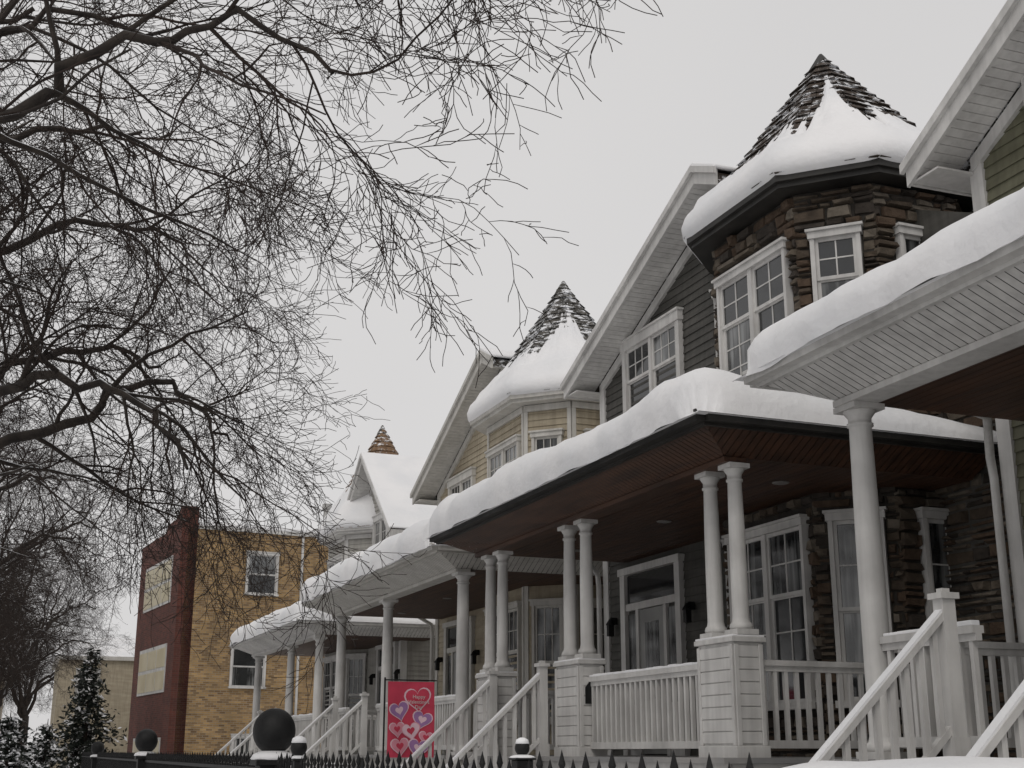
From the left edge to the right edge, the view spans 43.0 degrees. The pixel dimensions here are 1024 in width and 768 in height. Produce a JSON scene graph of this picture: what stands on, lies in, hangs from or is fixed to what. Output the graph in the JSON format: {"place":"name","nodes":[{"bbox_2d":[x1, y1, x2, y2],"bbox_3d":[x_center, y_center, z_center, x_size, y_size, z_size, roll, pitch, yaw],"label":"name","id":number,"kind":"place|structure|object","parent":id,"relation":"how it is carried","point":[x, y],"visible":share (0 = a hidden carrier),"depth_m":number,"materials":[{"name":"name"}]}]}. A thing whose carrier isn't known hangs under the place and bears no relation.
{"place":"outdoors","nodes":[
{"label":"outdoors","id":0,"kind":"place"},
{"bbox_2d":[174,528,328,761],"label":"walls","id":1,"kind":"structure","parent":0,"point":[218,711],"depth_m":47.75,"materials":[{"name":"yellow brick"}]},
{"bbox_2d":[132,525,315,763],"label":"trim","id":2,"kind":"structure","parent":1,"relation":"attached to","point":[276,594],"depth_m":48.77,"materials":[{"name":"white paint"}]},
{"bbox_2d":[132,555,275,753],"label":"window panes","id":3,"kind":"object","parent":2,"relation":"attached to","point":[243,676],"visible":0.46,"depth_m":48.96,"materials":[{"name":"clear glass"}]},
{"bbox_2d":[199,522,316,533],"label":"roof snow","id":4,"kind":"structure","parent":2,"relation":"on","point":[281,529],"depth_m":49.53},
{"bbox_2d":[247,637,326,753],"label":"porch columns","id":5,"kind":"structure","parent":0,"point":[317,693],"depth_m":31.74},
{"bbox_2d":[252,634,324,656],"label":"porch beam","id":6,"kind":"structure","parent":5,"relation":"on","point":[275,649],"depth_m":32.02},
{"bbox_2d":[298,700,361,764],"bbox_3d":[-3.824,6.985,23.715,1.570,2.328,2.170,6,-17,-21],"label":"stair handrail","id":7,"kind":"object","parent":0,"point":[330,728],"depth_m":23.21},
{"bbox_2d":[230,601,434,645],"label":"porch snow","id":8,"kind":"structure","parent":0,"point":[238,636],"depth_m":29.96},
{"bbox_2d":[230,618,434,648],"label":"porch fascia","id":9,"kind":"structure","parent":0,"point":[313,622],"depth_m":29.86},
{"bbox_2d":[237,624,434,654],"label":"porch soffit","id":10,"kind":"structure","parent":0,"point":[365,631],"depth_m":30.20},
{"bbox_2d":[316,479,375,539],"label":"turret snow","id":11,"kind":"structure","parent":0,"point":[360,512],"depth_m":34.79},
{"bbox_2d":[324,538,370,753],"bbox_3d":[-3.691,7.683,35.194,2.381,6.580,3.048,6,-17,-22],"label":"turret facing","id":12,"kind":"object","parent":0,"point":[361,544],"visible":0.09,"depth_m":34.64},
{"bbox_2d":[318,526,372,546],"bbox_3d":[-3.687,4.325,36.146,3.000,0.160,3.660,6,-17,-22],"label":"turret eave","id":13,"kind":"object","parent":12,"relation":"attached to","point":[338,533],"visible":0.23,"depth_m":34.65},
{"bbox_2d":[268,633,434,656],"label":"porch ceiling","id":14,"kind":"structure","parent":0,"point":[308,648],"depth_m":32.35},
{"bbox_2d":[340,429,398,527],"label":"turret roof","id":15,"kind":"structure","parent":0,"point":[382,443],"depth_m":36.55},
{"bbox_2d":[298,519,452,604],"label":"porch snow","id":16,"kind":"structure","parent":0,"point":[411,539],"depth_m":21.86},
{"bbox_2d":[327,757,462,767],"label":"porch skirt","id":17,"kind":"object","parent":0,"point":[414,761],"visible":0.1,"depth_m":21.25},
{"bbox_2d":[321,754,553,758],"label":"porch floor","id":18,"kind":"structure","parent":17,"relation":"on","point":[380,756],"depth_m":22.34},
{"bbox_2d":[328,571,474,754],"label":"porch columns","id":19,"kind":"structure","parent":18,"relation":"on","point":[462,665],"depth_m":22.75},
{"bbox_2d":[332,568,470,617],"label":"porch beam","id":20,"kind":"structure","parent":19,"relation":"on","point":[427,583],"depth_m":22.24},
{"bbox_2d":[317,553,602,606],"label":"porch roof deck","id":21,"kind":"structure","parent":20,"relation":"on","point":[439,571],"depth_m":21.56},
{"bbox_2d":[303,542,602,607],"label":"porch fascia","id":22,"kind":"structure","parent":21,"relation":"attached to","point":[401,563],"depth_m":21.10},
{"bbox_2d":[311,553,602,614],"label":"porch soffit","id":23,"kind":"structure","parent":21,"relation":"attached to","point":[430,571],"depth_m":20.52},
{"bbox_2d":[361,452,436,528],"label":"roof snow","id":24,"kind":"structure","parent":0,"point":[393,478],"depth_m":33.26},
{"bbox_2d":[336,567,602,618],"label":"porch ceiling","id":25,"kind":"structure","parent":0,"point":[429,603],"depth_m":23.25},
{"bbox_2d":[401,673,538,767],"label":"handrails","id":26,"kind":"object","parent":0,"point":[482,729],"depth_m":15.28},
{"bbox_2d":[480,347,514,358],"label":"roof snow","id":27,"kind":"structure","parent":0,"point":[505,353],"depth_m":25.07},
{"bbox_2d":[0,0,1006,755],"label":"sky","id":28,"kind":"structure","parent":0,"point":[701,81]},
{"bbox_2d":[467,303,585,421],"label":"turret snow","id":29,"kind":"structure","parent":0,"point":[548,365],"depth_m":22.98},
{"bbox_2d":[489,408,604,754],"bbox_3d":[0.978,4.132,23.105,2.381,6.830,3.048,6,-17,-21],"label":"turret facing","id":30,"kind":"object","parent":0,"point":[554,418],"visible":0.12,"depth_m":22.51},
{"bbox_2d":[470,390,599,434],"bbox_3d":[0.981,0.654,24.090,3.000,0.160,3.660,6,-17,-21],"label":"turret eave","id":31,"kind":"object","parent":30,"relation":"attached to","point":[507,406],"visible":0.27,"depth_m":22.79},
{"bbox_2d":[505,285,595,394],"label":"turret roof","id":32,"kind":"structure","parent":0,"point":[539,331],"depth_m":24.10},
{"bbox_2d":[592,564,602,657],"bbox_3d":[1.055,4.489,18.890,0.941,4.247,0.228,15,-22,-42],"label":"downspout","id":33,"kind":"object","parent":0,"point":[599,612],"visible":0.39,"depth_m":19.52,"materials":[{"name":"white paint"}]},
{"bbox_2d":[480,462,758,672],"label":"porch columns","id":34,"kind":"structure","parent":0,"point":[741,623],"depth_m":14.86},
{"bbox_2d":[475,456,746,557],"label":"porch beam","id":35,"kind":"structure","parent":34,"relation":"on","point":[675,482],"depth_m":14.27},
{"bbox_2d":[468,760,796,767],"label":"porch skirt","id":36,"kind":"object","parent":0,"point":[578,764],"visible":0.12,"depth_m":12.69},
{"bbox_2d":[622,162,736,279],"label":"roof snow","id":37,"kind":"structure","parent":0,"point":[725,169],"depth_m":16.93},
{"bbox_2d":[429,408,998,546],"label":"porch fascia","id":38,"kind":"structure","parent":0,"point":[695,422],"depth_m":12.58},
{"bbox_2d":[424,367,997,540],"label":"porch snow","id":39,"kind":"structure","parent":38,"relation":"on","point":[704,391],"depth_m":12.57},
{"bbox_2d":[442,426,986,562],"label":"porch ceiling","id":40,"kind":"structure","parent":0,"point":[632,533],"depth_m":13.70,"materials":[{"name":"wood"}]},
{"bbox_2d":[575,481,788,551],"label":"ceiling lights","id":41,"kind":"object","parent":40,"relation":"attached to","point":[774,483],"visible":0.79,"depth_m":13.43},
{"bbox_2d":[450,427,981,542],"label":"porch roof deck","id":42,"kind":"structure","parent":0,"point":[694,462],"depth_m":13.38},
{"bbox_2d":[479,452,974,550],"bbox_3d":[2.126,1.640,15.769,2.940,0.029,6.710,6,-17,-21],"label":"ceiling backing","id":43,"kind":"object","parent":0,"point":[719,455],"visible":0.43,"depth_m":13.08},
{"bbox_2d":[681,75,922,260],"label":"turret snow","id":44,"kind":"structure","parent":0,"point":[839,131],"depth_m":14.80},
{"bbox_2d":[715,183,947,756],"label":"wall","id":45,"kind":"structure","parent":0,"point":[801,510],"depth_m":13.90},
{"bbox_2d":[687,158,972,276],"bbox_3d":[3.996,-1.900,16.166,3.000,0.160,3.660,6,-17,-21],"label":"turret eave","id":46,"kind":"object","parent":45,"relation":"attached to","point":[775,191],"visible":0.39,"depth_m":14.87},
{"bbox_2d":[684,59,915,250],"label":"turret roof","id":47,"kind":"structure","parent":46,"relation":"on","point":[803,101],"depth_m":16.09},
{"bbox_2d":[833,400,907,758],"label":"porch columns","id":48,"kind":"structure","parent":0,"point":[858,415],"depth_m":9.74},
{"bbox_2d":[833,321,1023,407],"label":"porch beam","id":49,"kind":"structure","parent":48,"relation":"on","point":[991,346],"depth_m":9.10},
{"bbox_2d":[779,262,1023,389],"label":"porch roof deck","id":50,"kind":"structure","parent":49,"relation":"on","point":[920,331],"depth_m":9.26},
{"bbox_2d":[742,237,1023,396],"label":"porch fascia","id":51,"kind":"structure","parent":50,"relation":"attached to","point":[991,265],"depth_m":8.74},
{"bbox_2d":[768,263,1023,406],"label":"porch soffit","id":52,"kind":"structure","parent":50,"relation":"attached to","point":[832,393],"depth_m":8.96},
{"bbox_2d":[732,187,1023,381],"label":"porch snow","id":53,"kind":"structure","parent":0,"point":[976,236],"depth_m":8.60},
{"bbox_2d":[808,609,1023,762],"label":"step snow","id":54,"kind":"structure","parent":0,"point":[994,726],"depth_m":8.04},
{"bbox_2d":[838,320,1023,420],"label":"porch ceiling","id":55,"kind":"structure","parent":0,"point":[992,387],"depth_m":9.93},
{"label":"snowy ground","id":56,"kind":"structure","parent":0,"visible":0},
{"bbox_2d":[0,713,42,767],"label":"snowy shrub","id":57,"kind":"object","parent":56,"relation":"on","point":[8,727],"visible":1,"depth_m":41.43,"materials":[{"name":"green plant"}]},
{"bbox_2d":[22,722,70,767],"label":"snowy shrub","id":58,"kind":"object","parent":56,"relation":"on","point":[43,758],"visible":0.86,"depth_m":44.46,"materials":[{"name":"green plant"}]},
{"bbox_2d":[0,551,111,716],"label":"bare tree","id":59,"kind":"object","parent":56,"relation":"on","point":[25,670],"visible":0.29,"depth_m":72.38,"materials":[{"name":"brown plant"}]},
{"bbox_2d":[2,526,111,766],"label":"bare tree","id":60,"kind":"object","parent":56,"relation":"on","point":[25,718],"visible":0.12,"depth_m":86.60,"materials":[{"name":"brown plant"}]},
{"bbox_2d":[0,437,114,716],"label":"bare tree","id":61,"kind":"object","parent":56,"relation":"on","point":[16,676],"visible":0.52,"depth_m":50.06,"materials":[{"name":"brown plant"}]},
{"bbox_2d":[0,494,134,709],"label":"bare tree","id":62,"kind":"object","parent":56,"relation":"on","point":[4,694],"visible":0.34,"depth_m":61.70,"materials":[{"name":"brown plant"}]},
{"bbox_2d":[0,316,158,701],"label":"bare tree","id":63,"kind":"object","parent":56,"relation":"on","point":[21,629],"visible":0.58,"depth_m":30.42,"materials":[{"name":"brown plant"}]},
{"bbox_2d":[37,648,127,767],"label":"spruce tree","id":64,"kind":"object","parent":56,"relation":"on","point":[79,739],"visible":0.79,"depth_m":47.87,"materials":[{"name":"green plant"}]},
{"bbox_2d":[0,410,169,677],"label":"bare tree","id":65,"kind":"object","parent":56,"relation":"on","point":[47,590],"visible":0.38,"depth_m":39.43,"materials":[{"name":"brown plant"}]},
{"bbox_2d":[48,660,133,767],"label":"walls","id":66,"kind":"structure","parent":56,"relation":"on","point":[118,683],"depth_m":68.99,"materials":[{"name":"beige"}]},
{"bbox_2d":[52,656,133,760],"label":"trim","id":67,"kind":"structure","parent":66,"relation":"attached to","point":[111,658],"depth_m":69.33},
{"bbox_2d":[52,637,135,663],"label":"snowy roof","id":68,"kind":"structure","parent":67,"relation":"on","point":[122,652],"depth_m":71.78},
{"bbox_2d":[90,741,103,767],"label":"ball finial fence post","id":69,"kind":"object","parent":56,"relation":"on","point":[97,747],"visible":0.77,"depth_m":33.96,"materials":[{"name":"black metal"}]},
{"bbox_2d":[0,157,197,667],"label":"bare tree","id":70,"kind":"object","parent":56,"relation":"on","point":[2,488],"visible":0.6,"depth_m":22.37,"materials":[{"name":"brown plant"}]},
{"bbox_2d":[134,729,157,767],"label":"ball finial fence post","id":71,"kind":"object","parent":56,"relation":"on","point":[146,740],"visible":0.85,"depth_m":20.87,"materials":[{"name":"black metal"}]},
{"bbox_2d":[127,506,199,753],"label":"red brick front","id":72,"kind":"object","parent":56,"relation":"on","point":[156,713],"visible":0.51,"depth_m":48.05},
{"bbox_2d":[0,0,426,711],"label":"bare tree","id":73,"kind":"object","parent":56,"relation":"on","point":[46,358],"visible":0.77,"depth_m":13.80,"materials":[{"name":"brown plant"}]},
{"bbox_2d":[250,708,295,767],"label":"ball finial fence post","id":74,"kind":"object","parent":56,"relation":"on","point":[274,730],"visible":0.84,"depth_m":10.30,"materials":[{"name":"black metal"}]},
{"bbox_2d":[217,710,375,755],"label":"porch railings","id":75,"kind":"object","parent":56,"relation":"on","point":[302,723],"visible":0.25,"depth_m":30.76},
{"bbox_2d":[291,736,306,767],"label":"ball finial fence post","id":76,"kind":"object","parent":56,"relation":"on","point":[298,746],"visible":0.94,"depth_m":9.40,"materials":[{"name":"black metal"}]},
{"bbox_2d":[0,0,663,404],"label":"bare tree","id":77,"kind":"object","parent":56,"relation":"on","point":[42,100],"visible":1,"depth_m":9.32,"materials":[{"name":"brown plant"}]},
{"bbox_2d":[382,677,436,759],"bbox_3d":[-1.304,5.004,16.435,0.701,2.520,0.086,6,-17,-19],"label":"valentine flag","id":78,"kind":"object","parent":56,"relation":"on","point":[411,715],"visible":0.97,"depth_m":16.66,"materials":[{"name":"red fabric"}]},
{"bbox_2d":[81,749,753,767],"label":"iron fence","id":79,"kind":"object","parent":56,"relation":"on","point":[128,760],"visible":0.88,"depth_m":9.92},
{"bbox_2d":[285,692,550,767],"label":"porch railings","id":80,"kind":"object","parent":56,"relation":"on","point":[341,730],"visible":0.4,"depth_m":23.17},
{"bbox_2d":[508,738,535,767],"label":"ball finial fence post","id":81,"kind":"object","parent":56,"relation":"on","point":[522,758],"visible":1,"depth_m":5.21,"materials":[{"name":"black metal"}]},
{"bbox_2d":[475,636,770,757],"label":"column pedestals","id":82,"kind":"object","parent":56,"relation":"on","point":[732,703],"depth_m":11.96,"materials":[{"name":"white paint"}]},
{"bbox_2d":[585,682,591,703],"bbox_3d":[0.909,3.469,14.664,0.180,0.270,0.012,6,-17,-21],"label":"address plaque","id":83,"kind":"object","parent":82,"relation":"attached to","point":[588,695],"visible":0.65,"depth_m":14.63,"materials":[{"name":"black metal"}]},
{"bbox_2d":[406,660,942,767],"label":"porch railings","id":84,"kind":"object","parent":56,"relation":"on","point":[625,718],"visible":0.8,"depth_m":13.49,"materials":[{"name":"wood"}]},
{"bbox_2d":[476,634,763,676],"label":"rail snow","id":85,"kind":"structure","parent":84,"relation":"on","point":[656,667],"depth_m":13.49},
{"bbox_2d":[710,184,961,763],"bbox_3d":[3.986,1.865,15.096,2.522,7.620,3.202,6,-17,-21],"label":"turret facing","id":86,"kind":"object","parent":56,"relation":"on","point":[892,212],"visible":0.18,"depth_m":14.39,"materials":[{"name":"stone"}]},
{"bbox_2d":[783,756,1023,767],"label":"snow covered hedge","id":87,"kind":"object","parent":56,"relation":"on","point":[960,762],"visible":1,"depth_m":4.96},
{"bbox_2d":[819,588,1023,760],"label":"porch railings","id":88,"kind":"object","parent":56,"relation":"on","point":[943,652],"visible":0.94,"depth_m":8.43,"materials":[{"name":"wood"}]},
{"bbox_2d":[883,620,979,635],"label":"rail snow","id":89,"kind":"structure","parent":88,"relation":"on","point":[967,623],"depth_m":8.76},
{"bbox_2d":[914,210,1017,757],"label":"walls","id":90,"kind":"structure","parent":56,"relation":"on","point":[932,222],"depth_m":13.37,"materials":[{"name":"brown"}]},
{"bbox_2d":[606,601,694,636],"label":"wall lanterns","id":91,"kind":"object","parent":90,"relation":"attached to","point":[688,607],"depth_m":17.07,"materials":[{"name":"black metal"}]},
{"bbox_2d":[560,166,951,755],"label":"trim","id":92,"kind":"structure","parent":90,"relation":"attached to","point":[644,332],"depth_m":15.62,"materials":[{"name":"white paint"}]},
{"bbox_2d":[639,605,666,753],"bbox_3d":[1.961,4.068,17.884,0.065,1.970,0.730,6,-17,-21],"label":"front door","id":93,"kind":"structure","parent":92,"relation":"attached to","point":[651,614],"depth_m":17.97,"materials":[{"name":"paint"}]},
{"bbox_2d":[595,172,973,391],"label":"roof deck","id":94,"kind":"structure","parent":92,"relation":"on","point":[722,176],"depth_m":18.85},
{"bbox_2d":[569,184,715,393],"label":"rake soffit","id":95,"kind":"structure","parent":94,"relation":"attached to","point":[658,268],"depth_m":18.98,"materials":[{"name":"white paint"}]},
{"bbox_2d":[627,238,949,703],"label":"window panes","id":96,"kind":"object","parent":90,"relation":"attached to","point":[653,584],"visible":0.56,"depth_m":14.57,"materials":[{"name":"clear glass"}]},
{"bbox_2d":[975,416,1015,693],"bbox_3d":[4.114,2.232,10.857,0.277,4.217,1.006,-12,-20,37],"label":"downspout","id":97,"kind":"object","parent":90,"relation":"attached to","point":[999,529],"visible":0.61,"depth_m":11.45,"materials":[{"name":"white paint"}]},
{"bbox_3d":[8.226,6.216,17.194,10.290,0.600,7.860,6,-17,-21],"label":"foundation","id":98,"kind":"object","parent":56,"relation":"on","visible":0},
{"bbox_2d":[605,253,727,755],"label":"clapboards","id":99,"kind":"object","parent":98,"relation":"on","point":[691,286],"visible":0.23,"depth_m":17.87,"materials":[{"name":"grey"}]},
{"bbox_2d":[460,756,1011,763],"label":"porch floor","id":100,"kind":"structure","parent":98,"relation":"on","point":[698,759],"depth_m":12.03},
{"bbox_3d":[11.193,3.937,9.137,10.290,0.600,7.760,6,-17,-20],"label":"foundation","id":101,"kind":"object","parent":56,"relation":"on","visible":0},
{"bbox_2d":[899,0,1023,680],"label":"trim","id":102,"kind":"structure","parent":101,"relation":"on","point":[994,41],"depth_m":11.91,"materials":[{"name":"white paint"}]},
{"bbox_2d":[961,83,1020,170],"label":"roof deck","id":103,"kind":"structure","parent":102,"relation":"on","point":[966,166],"depth_m":12.36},
{"bbox_2d":[917,19,1023,177],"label":"rake soffit","id":104,"kind":"structure","parent":103,"relation":"attached to","point":[982,109],"depth_m":12.06,"materials":[{"name":"white paint"}]},
{"bbox_2d":[983,105,1023,529],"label":"clapboards","id":105,"kind":"object","parent":101,"relation":"on","point":[1003,162],"visible":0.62,"depth_m":11.98,"materials":[{"name":"green"}]},
{"bbox_3d":[5.210,8.482,25.200,10.290,0.600,7.860,6,-17,-21],"label":"foundation","id":106,"kind":"object","parent":56,"relation":"on","visible":0},
{"bbox_2d":[410,350,604,754],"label":"trim","id":107,"kind":"structure","parent":106,"relation":"on","point":[450,483],"depth_m":23.19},
{"bbox_2d":[434,357,510,499],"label":"roof deck","id":108,"kind":"structure","parent":107,"relation":"on","point":[502,362],"depth_m":24.97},
{"bbox_2d":[415,364,504,501],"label":"rake soffit","id":109,"kind":"structure","parent":108,"relation":"attached to","point":[451,446],"depth_m":27.08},
{"bbox_2d":[438,430,604,753],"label":"clapboards","id":110,"kind":"object","parent":106,"relation":"on","point":[474,455],"visible":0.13,"depth_m":26.33,"materials":[{"name":"beige"}]},
{"bbox_2d":[434,650,479,669],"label":"wall lanterns","id":111,"kind":"object","parent":110,"relation":"attached to","point":[439,660],"depth_m":25.13,"materials":[{"name":"black metal"}]},
{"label":"walls","id":112,"kind":"object","parent":106,"relation":"on","visible":0},
{"bbox_2d":[448,438,604,716],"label":"window panes","id":113,"kind":"object","parent":112,"relation":"attached to","point":[452,632],"visible":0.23,"depth_m":21.70,"materials":[{"name":"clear glass"}]},
{"bbox_3d":[1.804,11.069,34.341,10.290,0.600,4.660,6,-17,-22],"label":"foundation","id":114,"kind":"object","parent":56,"relation":"on","visible":0},
{"bbox_2d":[321,454,406,753],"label":"trim","id":115,"kind":"structure","parent":114,"relation":"on","point":[400,657],"depth_m":33.72,"materials":[{"name":"white paint"}]},
{"bbox_2d":[324,521,392,729],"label":"window panes","id":116,"kind":"object","parent":115,"relation":"attached to","point":[354,669],"visible":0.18,"depth_m":33.71,"materials":[{"name":"clear glass"}]},
{"bbox_2d":[366,493,434,753],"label":"clapboards","id":117,"kind":"object","parent":114,"relation":"on","point":[418,660],"visible":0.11,"depth_m":31.37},
{"bbox_2d":[419,619,433,681],"bbox_3d":[-2.085,6.814,27.140,0.870,4.267,0.110,5,-16,-16],"label":"downspout","id":118,"kind":"object","parent":117,"relation":"attached to","point":[429,623],"visible":0.43,"depth_m":27.57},
{"bbox_3d":[1.443,3.727,36.264,11.670,2.516,5.340,6,-17,-22],"label":"roof","id":119,"kind":"object","parent":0,"visible":0},
{"bbox_2d":[352,465,370,500],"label":"rake soffit","id":120,"kind":"structure","parent":119,"relation":"attached to","point":[363,487],"depth_m":34.88,"materials":[{"name":"white paint"}]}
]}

